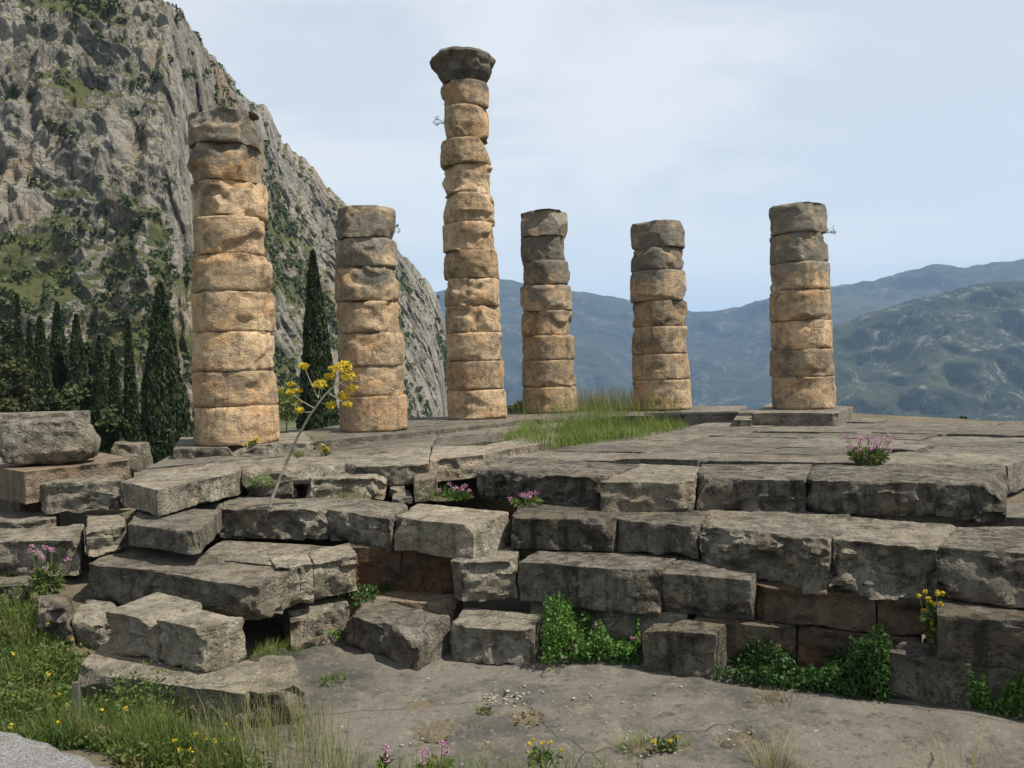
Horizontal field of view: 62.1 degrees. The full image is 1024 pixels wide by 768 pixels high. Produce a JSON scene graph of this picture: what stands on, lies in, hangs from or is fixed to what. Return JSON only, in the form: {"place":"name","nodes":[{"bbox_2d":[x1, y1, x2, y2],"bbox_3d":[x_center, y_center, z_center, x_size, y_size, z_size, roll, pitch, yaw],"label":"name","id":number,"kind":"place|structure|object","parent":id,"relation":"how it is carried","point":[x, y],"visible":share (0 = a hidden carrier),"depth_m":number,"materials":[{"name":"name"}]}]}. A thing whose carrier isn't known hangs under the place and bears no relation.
{"place":"outdoors","nodes":[
{"label":"outdoors","id":0,"kind":"place"},
{"bbox_2d":[0,731,107,767],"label":"gravel path","id":1,"kind":"structure","parent":0,"point":[17,751],"depth_m":7.15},
{"bbox_2d":[0,0,447,421],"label":"mountain","id":2,"kind":"structure","parent":0,"point":[116,148],"depth_m":179.92,"materials":[{"name":"stone"}]},
{"bbox_2d":[0,0,448,418],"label":"shrubbery","id":3,"kind":"object","parent":2,"relation":"on","point":[50,286],"visible":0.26,"depth_m":170.82,"materials":[{"name":"green plant"}]},
{"bbox_2d":[134,414,339,475],"bbox_3d":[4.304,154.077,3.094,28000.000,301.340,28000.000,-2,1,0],"label":"terrain","id":4,"kind":"structure","parent":0,"point":[291,425],"depth_m":163.13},
{"bbox_2d":[0,356,37,412],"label":"bushy tree","id":5,"kind":"object","parent":4,"relation":"on","point":[11,398],"visible":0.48,"depth_m":49.59,"materials":[{"name":"green plant"}]},
{"bbox_2d":[12,293,28,411],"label":"cypress tree","id":6,"kind":"object","parent":4,"relation":"on","point":[18,346],"visible":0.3,"depth_m":61.74,"materials":[{"name":"green plant"}]},
{"bbox_2d":[31,315,53,398],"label":"cypress tree","id":7,"kind":"object","parent":4,"relation":"on","point":[43,376],"visible":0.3,"depth_m":53.69,"materials":[{"name":"green plant"}]},
{"bbox_2d":[31,385,83,411],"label":"bushy tree","id":8,"kind":"object","parent":4,"relation":"on","point":[67,399],"visible":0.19,"depth_m":46.50,"materials":[{"name":"green plant"}]},
{"bbox_2d":[49,301,68,402],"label":"cypress tree","id":9,"kind":"object","parent":4,"relation":"on","point":[58,355],"visible":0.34,"depth_m":55.61,"materials":[{"name":"green plant"}]},
{"bbox_2d":[65,313,92,413],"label":"cypress tree","id":10,"kind":"object","parent":4,"relation":"on","point":[78,370],"visible":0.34,"depth_m":54.67,"materials":[{"name":"green plant"}]},
{"bbox_2d":[92,334,108,452],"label":"cypress tree","id":11,"kind":"object","parent":4,"relation":"on","point":[100,394],"visible":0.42,"depth_m":49.75,"materials":[{"name":"green plant"}]},
{"bbox_2d":[93,403,130,453],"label":"bushy tree","id":12,"kind":"object","parent":4,"relation":"on","point":[110,426],"visible":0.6,"depth_m":42.92,"materials":[{"name":"green plant"}]},
{"bbox_2d":[105,348,122,453],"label":"cypress tree","id":13,"kind":"object","parent":4,"relation":"on","point":[114,392],"visible":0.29,"depth_m":46.84,"materials":[{"name":"green plant"}]},
{"bbox_2d":[122,318,139,441],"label":"cypress tree","id":14,"kind":"object","parent":4,"relation":"on","point":[130,392],"visible":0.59,"depth_m":43.79,"materials":[{"name":"green plant"}]},
{"bbox_2d":[136,280,192,463],"bbox_3d":[-16.432,-0.066,40.026,2.790,9.664,2.759,-2,1,0],"label":"cypress tree","id":15,"kind":"object","parent":4,"relation":"on","point":[165,423],"visible":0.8,"depth_m":39.39,"materials":[{"name":"green plant"}]},
{"bbox_2d":[294,249,339,430],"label":"cypress tree","id":16,"kind":"object","parent":4,"relation":"on","point":[316,355],"visible":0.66,"depth_m":41.50,"materials":[{"name":"green plant"}]},
{"bbox_2d":[0,502,518,767],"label":"ground","id":17,"kind":"structure","parent":0,"point":[76,588],"depth_m":12.08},
{"bbox_2d":[0,576,31,607],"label":"stone block","id":18,"kind":"structure","parent":17,"relation":"on","point":[22,581],"depth_m":11.35,"materials":[{"name":"grey stone"}]},
{"bbox_2d":[0,512,59,527],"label":"stone block","id":19,"kind":"structure","parent":17,"relation":"on","point":[25,520],"depth_m":13.05,"materials":[{"name":"grey stone"}]},
{"bbox_2d":[40,473,122,513],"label":"stone block","id":20,"kind":"structure","parent":19,"relation":"on","point":[103,492],"depth_m":13.25,"materials":[{"name":"grey stone"}]},
{"bbox_2d":[0,524,84,576],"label":"stone block","id":21,"kind":"structure","parent":17,"relation":"on","point":[64,541],"depth_m":12.01,"materials":[{"name":"grey stone"}]},
{"bbox_2d":[25,544,69,595],"bbox_3d":[-6.196,2.499,11.342,0.526,0.780,0.483,-2,1,0],"label":"valerian plant","id":22,"kind":"object","parent":17,"relation":"on","point":[39,576],"visible":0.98,"depth_m":11.30,"materials":[{"name":"green plant"}]},
{"bbox_2d":[38,594,76,645],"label":"stone block","id":23,"kind":"structure","parent":17,"relation":"on","point":[58,611],"depth_m":10.54,"materials":[{"name":"grey stone"}]},
{"bbox_2d":[0,472,133,512],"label":"stone pedestal","id":24,"kind":"object","parent":17,"relation":"on","point":[10,505],"visible":0.02,"depth_m":17.09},
{"bbox_2d":[0,453,131,503],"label":"stone pedestal","id":25,"kind":"object","parent":24,"relation":"on","point":[20,484],"visible":0.56,"depth_m":13.69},
{"bbox_2d":[0,410,90,425],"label":"stone block","id":26,"kind":"structure","parent":25,"relation":"on","point":[5,417],"depth_m":16.92,"materials":[{"name":"grey stone"}]},
{"bbox_2d":[0,417,100,465],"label":"boulder","id":27,"kind":"object","parent":25,"relation":"on","point":[46,441],"visible":1,"depth_m":13.86,"materials":[{"name":"grey stone"}]},
{"bbox_2d":[111,441,153,471],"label":"stone block","id":28,"kind":"structure","parent":25,"relation":"on","point":[138,454],"depth_m":16.26,"materials":[{"name":"grey stone"}]},
{"bbox_2d":[72,600,116,650],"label":"stone block","id":29,"kind":"structure","parent":17,"relation":"on","point":[90,624],"depth_m":10.54,"materials":[{"name":"grey stone"}]},
{"bbox_2d":[0,577,271,767],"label":"grass","id":30,"kind":"structure","parent":17,"relation":"on","point":[142,733],"depth_m":7.79,"materials":[{"name":"green plant"}]},
{"bbox_2d":[0,581,277,767],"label":"weeds","id":31,"kind":"object","parent":17,"relation":"on","point":[93,745],"visible":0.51,"depth_m":8.66,"materials":[{"name":"green plant"}]},
{"bbox_2d":[86,547,224,604],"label":"stone block","id":32,"kind":"structure","parent":17,"relation":"on","point":[126,576],"depth_m":11.33,"materials":[{"name":"grey stone"}]},
{"bbox_2d":[85,515,126,556],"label":"stone block","id":33,"kind":"structure","parent":32,"relation":"on","point":[105,535],"depth_m":12.01,"materials":[{"name":"stone"}]},
{"bbox_2d":[128,509,221,554],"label":"stone block","id":34,"kind":"structure","parent":32,"relation":"on","point":[189,531],"depth_m":11.64,"materials":[{"name":"grey stone"}]},
{"bbox_2d":[122,461,242,516],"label":"stone block","id":35,"kind":"structure","parent":34,"relation":"on","point":[159,494],"depth_m":13.09,"materials":[{"name":"grey stone"}]},
{"bbox_2d":[77,637,260,730],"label":"stone slab","id":36,"kind":"structure","parent":17,"relation":"on","point":[99,663],"depth_m":8.93,"materials":[{"name":"stone"}]},
{"bbox_2d":[105,592,201,661],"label":"stone block","id":37,"kind":"structure","parent":36,"relation":"on","point":[136,629],"depth_m":9.64,"materials":[{"name":"stone"}]},
{"bbox_2d":[156,607,246,671],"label":"stone block","id":38,"kind":"structure","parent":36,"relation":"on","point":[199,639],"depth_m":9.20,"materials":[{"name":"stone"}]},
{"bbox_2d":[152,552,289,619],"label":"stone block","id":39,"kind":"structure","parent":17,"relation":"on","point":[245,591],"depth_m":10.47,"materials":[{"name":"stone"}]},
{"bbox_2d":[270,554,313,607],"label":"stone block","id":40,"kind":"structure","parent":39,"relation":"on","point":[291,564],"depth_m":10.90,"materials":[{"name":"stone"}]},
{"bbox_2d":[204,541,332,599],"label":"stone block","id":41,"kind":"structure","parent":17,"relation":"on","point":[255,553],"depth_m":11.88,"materials":[{"name":"grey stone"}]},
{"bbox_2d":[249,655,305,727],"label":"stone slab","id":42,"kind":"structure","parent":17,"relation":"on","point":[274,669],"depth_m":8.67,"materials":[{"name":"stone"}]},
{"bbox_2d":[327,497,407,550],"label":"stone block","id":43,"kind":"structure","parent":17,"relation":"on","point":[368,521],"depth_m":12.39,"materials":[{"name":"grey stone"}]},
{"bbox_2d":[348,590,462,625],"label":"stone block","id":44,"kind":"structure","parent":17,"relation":"on","point":[451,605],"depth_m":11.48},
{"bbox_2d":[349,541,402,594],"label":"stone block","id":45,"kind":"structure","parent":44,"relation":"on","point":[376,565],"depth_m":11.98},
{"bbox_2d":[400,551,454,593],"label":"stone block","id":46,"kind":"structure","parent":44,"relation":"on","point":[427,573],"depth_m":11.89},
{"bbox_2d":[451,547,519,601],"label":"stone block","id":47,"kind":"structure","parent":17,"relation":"on","point":[491,576],"depth_m":10.95,"materials":[{"name":"stone"}]},
{"bbox_2d":[394,504,510,558],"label":"stone block","id":48,"kind":"structure","parent":47,"relation":"on","point":[445,531],"depth_m":11.56,"materials":[{"name":"stone"}]},
{"bbox_2d":[540,591,640,670],"bbox_3d":[0.980,2.918,10.405,1.316,0.851,1.168,-2,1,0],"label":"leafy plant","id":49,"kind":"object","parent":17,"relation":"on","point":[558,632],"visible":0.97,"depth_m":10.06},
{"bbox_2d":[529,601,695,654],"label":"stone block","id":50,"kind":"structure","parent":17,"relation":"on","point":[618,624],"depth_m":10.43,"materials":[{"name":"grey stone"}]},
{"bbox_2d":[518,549,679,614],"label":"stone block","id":51,"kind":"structure","parent":50,"relation":"on","point":[629,582],"depth_m":10.58,"materials":[{"name":"stone"}]},
{"bbox_2d":[511,503,626,551],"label":"stone block","id":52,"kind":"structure","parent":51,"relation":"on","point":[558,526],"depth_m":11.42,"materials":[{"name":"stone"}]},
{"bbox_2d":[616,508,707,558],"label":"stone block","id":53,"kind":"structure","parent":51,"relation":"on","point":[663,533],"depth_m":11.00,"materials":[{"name":"stone"}]},
{"bbox_2d":[600,464,700,511],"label":"stone block","id":54,"kind":"structure","parent":53,"relation":"on","point":[652,488],"depth_m":11.77,"materials":[{"name":"stone"}]},
{"bbox_2d":[694,615,797,665],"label":"stone block","id":55,"kind":"structure","parent":17,"relation":"on","point":[740,632],"depth_m":9.80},
{"bbox_2d":[662,556,757,620],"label":"stone block","id":56,"kind":"structure","parent":55,"relation":"on","point":[690,585],"depth_m":10.03,"materials":[{"name":"stone"}]},
{"bbox_2d":[923,638,1023,714],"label":"stone block","id":57,"kind":"structure","parent":17,"relation":"on","point":[995,683],"depth_m":8.38,"materials":[{"name":"stone"}]},
{"bbox_2d":[936,595,1023,670],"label":"stone block","id":58,"kind":"structure","parent":57,"relation":"on","point":[979,634],"depth_m":8.38,"materials":[{"name":"stone"}]},
{"bbox_2d":[935,526,1023,607],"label":"stone block","id":59,"kind":"structure","parent":58,"relation":"on","point":[979,564],"depth_m":8.82,"materials":[{"name":"stone"}]},
{"bbox_2d":[316,735,651,767],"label":"grass","id":60,"kind":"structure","parent":0,"point":[416,766],"depth_m":7.21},
{"bbox_2d":[89,590,1023,767],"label":"ground","id":61,"kind":"structure","parent":0,"point":[457,689],"depth_m":8.44,"materials":[{"name":"soil"}]},
{"bbox_2d":[178,666,364,767],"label":"dry grass","id":62,"kind":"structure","parent":61,"relation":"on","point":[275,743],"depth_m":7.81,"materials":[{"name":"green plant"}]},
{"bbox_2d":[283,593,349,651],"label":"stone block","id":63,"kind":"structure","parent":61,"relation":"on","point":[307,624],"depth_m":11.03,"materials":[{"name":"grey stone"}]},
{"bbox_2d":[309,543,357,599],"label":"stone block","id":64,"kind":"structure","parent":63,"relation":"on","point":[334,573],"depth_m":11.28,"materials":[{"name":"stone"}]},
{"bbox_2d":[345,599,450,670],"bbox_3d":[-1.525,3.168,10.849,1.816,0.487,0.859,-1,2,41],"label":"stone block","id":65,"kind":"object","parent":61,"relation":"on","point":[414,639],"depth_m":10.52,"materials":[{"name":"grey stone"}]},
{"bbox_2d":[403,713,471,742],"bbox_3d":[-0.734,3.381,8.366,0.718,0.086,0.612,-2,1,0],"label":"weed tuft","id":66,"kind":"object","parent":61,"relation":"on","point":[436,731],"visible":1,"depth_m":8.30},
{"bbox_2d":[450,607,541,664],"bbox_3d":[-0.203,3.138,10.518,1.176,0.487,0.798,-1,1,20],"label":"stone block","id":67,"kind":"object","parent":61,"relation":"on","point":[484,636],"depth_m":10.24,"materials":[{"name":"grey stone"}]},
{"bbox_2d":[642,619,727,679],"bbox_3d":[2.004,3.053,9.840,0.906,0.545,0.520,-1,1,23],"label":"stone block","id":68,"kind":"object","parent":61,"relation":"on","point":[688,647],"depth_m":9.67,"materials":[{"name":"stone"}]},
{"bbox_2d":[727,725,830,767],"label":"weed tuft","id":69,"kind":"object","parent":61,"relation":"on","point":[779,762],"visible":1,"depth_m":7.35,"materials":[{"name":"beige plant"}]},
{"bbox_2d":[715,637,891,701],"bbox_3d":[3.151,3.070,9.367,1.908,0.468,0.821,-1,1,25],"label":"leafy plant","id":70,"kind":"object","parent":61,"relation":"on","point":[831,675],"visible":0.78,"depth_m":9.28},
{"bbox_2d":[797,624,921,672],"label":"stone block","id":71,"kind":"structure","parent":61,"relation":"on","point":[817,645],"depth_m":9.56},
{"bbox_2d":[757,579,877,632],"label":"stone block","id":72,"kind":"structure","parent":71,"relation":"on","point":[793,604],"depth_m":9.63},
{"bbox_2d":[698,509,851,594],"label":"stone block","id":73,"kind":"structure","parent":72,"relation":"on","point":[793,548],"depth_m":10.21,"materials":[{"name":"grey stone"}]},
{"bbox_2d":[697,464,812,511],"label":"stone block","id":74,"kind":"structure","parent":73,"relation":"on","point":[762,487],"depth_m":11.62,"materials":[{"name":"stone"}]},
{"bbox_2d":[877,598,935,634],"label":"stone block","id":75,"kind":"structure","parent":71,"relation":"on","point":[898,616],"depth_m":9.27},
{"bbox_2d":[828,516,955,599],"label":"stone block","id":76,"kind":"structure","parent":75,"relation":"on","point":[875,559],"depth_m":9.40,"materials":[{"name":"grey stone"}]},
{"bbox_2d":[846,623,892,703],"bbox_3d":[3.747,2.857,8.934,0.470,0.876,0.583,-1,1,26],"label":"leafy plant","id":77,"kind":"object","parent":61,"relation":"on","point":[864,655],"visible":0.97,"depth_m":8.76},
{"bbox_2d":[889,640,973,709],"bbox_3d":[4.379,3.018,8.746,0.858,0.544,0.538,-1,1,33],"label":"stone block","id":78,"kind":"object","parent":61,"relation":"on","point":[920,673],"depth_m":8.60,"materials":[{"name":"stone"}]},
{"bbox_2d":[916,589,945,647],"bbox_3d":[4.325,2.426,8.775,0.357,0.620,0.196,-2,1,0],"label":"yellow flower plant","id":79,"kind":"object","parent":78,"relation":"on","point":[930,619],"visible":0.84,"depth_m":8.75,"materials":[{"name":"green plant"}]},
{"bbox_2d":[966,664,1023,717],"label":"leafy plant","id":80,"kind":"object","parent":61,"relation":"on","point":[1011,696],"visible":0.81,"depth_m":8.29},
{"bbox_2d":[163,0,1023,311],"label":"sky","id":81,"kind":"structure","parent":0,"point":[904,119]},
{"bbox_2d":[208,410,1003,560],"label":"ground","id":82,"kind":"structure","parent":0,"point":[479,502],"depth_m":16.93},
{"bbox_2d":[173,437,232,458],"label":"base slab","id":83,"kind":"structure","parent":82,"relation":"on","point":[186,448],"depth_m":16.63,"materials":[{"name":"grey stone"}]},
{"bbox_2d":[134,489,306,533],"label":"stone block","id":84,"kind":"structure","parent":82,"relation":"on","point":[218,504],"depth_m":14.14,"materials":[{"name":"stone"}]},
{"bbox_2d":[247,472,297,498],"bbox_3d":[-4.268,1.728,15.105,0.842,0.481,1.923,-2,1,-16],"label":"loose stone","id":85,"kind":"object","parent":84,"relation":"on","point":[286,491],"visible":0.45,"depth_m":14.34,"materials":[{"name":"grey stone"}]},
{"bbox_2d":[218,498,340,539],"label":"stone block","id":86,"kind":"structure","parent":84,"relation":"on","point":[288,519],"depth_m":12.93,"materials":[{"name":"grey stone"}]},
{"bbox_2d":[246,360,357,506],"bbox_3d":[-3.178,0.742,12.759,1.702,2.178,0.656,-2,1,0],"label":"fennel plant","id":87,"kind":"object","parent":86,"relation":"on","point":[298,410],"visible":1,"depth_m":12.76,"materials":[{"name":"yellow plant"}]},
{"bbox_2d":[230,429,313,455],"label":"base slab","id":88,"kind":"structure","parent":82,"relation":"on","point":[285,442],"depth_m":17.07,"materials":[{"name":"grey stone"}]},
{"bbox_2d":[187,107,279,445],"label":"stone column","id":89,"kind":"structure","parent":88,"relation":"on","point":[235,400],"depth_m":16.86,"materials":[{"name":"stone"}]},
{"bbox_2d":[277,381,302,432],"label":"fennel plant","id":90,"kind":"object","parent":88,"relation":"on","point":[286,405],"visible":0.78,"depth_m":19.99,"materials":[{"name":"green plant"}]},
{"bbox_2d":[238,453,344,487],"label":"stone block","id":91,"kind":"structure","parent":82,"relation":"on","point":[298,471],"depth_m":14.60,"materials":[{"name":"grey stone"}]},
{"bbox_2d":[131,423,563,489],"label":"temple platform","id":92,"kind":"structure","parent":82,"relation":"on","point":[475,437],"depth_m":17.55,"materials":[{"name":"stone"}]},
{"bbox_2d":[306,472,386,500],"bbox_3d":[-2.959,1.747,15.175,1.365,0.469,2.565,-2,1,-11],"label":"loose stone","id":93,"kind":"object","parent":92,"relation":"on","point":[370,482],"visible":0.54,"depth_m":14.09,"materials":[{"name":"stone"}]},
{"bbox_2d":[345,448,430,485],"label":"stone block","id":94,"kind":"structure","parent":82,"relation":"on","point":[397,468],"depth_m":14.63,"materials":[{"name":"grey stone"}]},
{"bbox_2d":[413,470,437,502],"bbox_3d":[-1.453,1.717,14.299,0.402,0.394,1.208,-2,1,-5],"label":"loose stone","id":95,"kind":"object","parent":94,"relation":"on","point":[422,482],"visible":0.87,"depth_m":13.84,"materials":[{"name":"stone"}]},
{"bbox_2d":[430,445,498,481],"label":"stone block","id":96,"kind":"structure","parent":82,"relation":"on","point":[448,463],"depth_m":15.40,"materials":[{"name":"stone"}]},
{"bbox_2d":[483,432,563,464],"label":"stone block","id":97,"kind":"structure","parent":82,"relation":"on","point":[508,448],"depth_m":16.96,"materials":[{"name":"stone"}]},
{"bbox_2d":[315,405,747,450],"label":"terrace","id":98,"kind":"structure","parent":82,"relation":"on","point":[336,437],"depth_m":22.85,"materials":[{"name":"stone"}]},
{"bbox_2d":[334,205,407,431],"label":"stone column","id":99,"kind":"structure","parent":98,"relation":"on","point":[371,344],"depth_m":19.65,"materials":[{"name":"stone"}]},
{"bbox_2d":[430,46,506,419],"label":"stone column","id":100,"kind":"structure","parent":98,"relation":"on","point":[475,375],"depth_m":23.31,"materials":[{"name":"stone"}]},
{"bbox_2d":[520,208,577,413],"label":"stone column","id":101,"kind":"structure","parent":98,"relation":"on","point":[548,348],"depth_m":25.35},
{"bbox_2d":[630,219,691,410],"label":"stone column","id":102,"kind":"structure","parent":98,"relation":"on","point":[660,360],"depth_m":25.27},
{"bbox_2d":[483,383,695,450],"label":"grass","id":103,"kind":"structure","parent":82,"relation":"on","point":[588,433],"depth_m":20.70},
{"bbox_2d":[508,419,1023,493],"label":"temple platform","id":104,"kind":"structure","parent":82,"relation":"on","point":[912,442],"depth_m":15.86,"materials":[{"name":"stone"}]},
{"bbox_2d":[843,433,894,464],"bbox_3d":[5.309,0.988,12.675,0.690,0.528,0.651,-1,1,35],"label":"valerian plant","id":105,"kind":"object","parent":104,"relation":"on","point":[874,456],"visible":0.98,"depth_m":12.59,"materials":[{"name":"green plant"}]},
{"bbox_2d":[752,402,852,425],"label":"base slab","id":106,"kind":"structure","parent":82,"relation":"on","point":[768,414],"depth_m":20.82,"materials":[{"name":"stone"}]},
{"bbox_2d":[769,201,835,409],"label":"stone column","id":107,"kind":"structure","parent":106,"relation":"on","point":[802,370],"depth_m":21.83,"materials":[{"name":"stone"}]},
{"bbox_2d":[435,259,1023,409],"bbox_3d":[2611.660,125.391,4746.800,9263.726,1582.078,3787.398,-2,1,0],"label":"mountain","id":108,"kind":"structure","parent":0,"point":[728,350],"depth_m":4145.32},
{"bbox_2d":[520,488,1023,559],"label":"ground","id":109,"kind":"structure","parent":0,"point":[1016,497],"depth_m":12.68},
{"bbox_2d":[476,456,640,507],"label":"stone block","id":110,"kind":"structure","parent":109,"relation":"on","point":[549,480],"depth_m":13.03,"materials":[{"name":"stone"}]},
{"bbox_2d":[806,463,1007,521],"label":"stone block","id":111,"kind":"structure","parent":109,"relation":"on","point":[976,492],"depth_m":10.96,"materials":[{"name":"stone"}]},
{"bbox_2d":[852,503,1023,526],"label":"stone block","id":112,"kind":"structure","parent":109,"relation":"on","point":[1015,515],"depth_m":10.90,"materials":[{"name":"stone"}]},
{"bbox_2d":[832,281,1023,420],"bbox_3d":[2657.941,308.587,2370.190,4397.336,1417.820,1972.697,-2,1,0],"label":"mountain","id":113,"kind":"structure","parent":0,"point":[957,353],"depth_m":2127.96,"materials":[{"name":"plant"}]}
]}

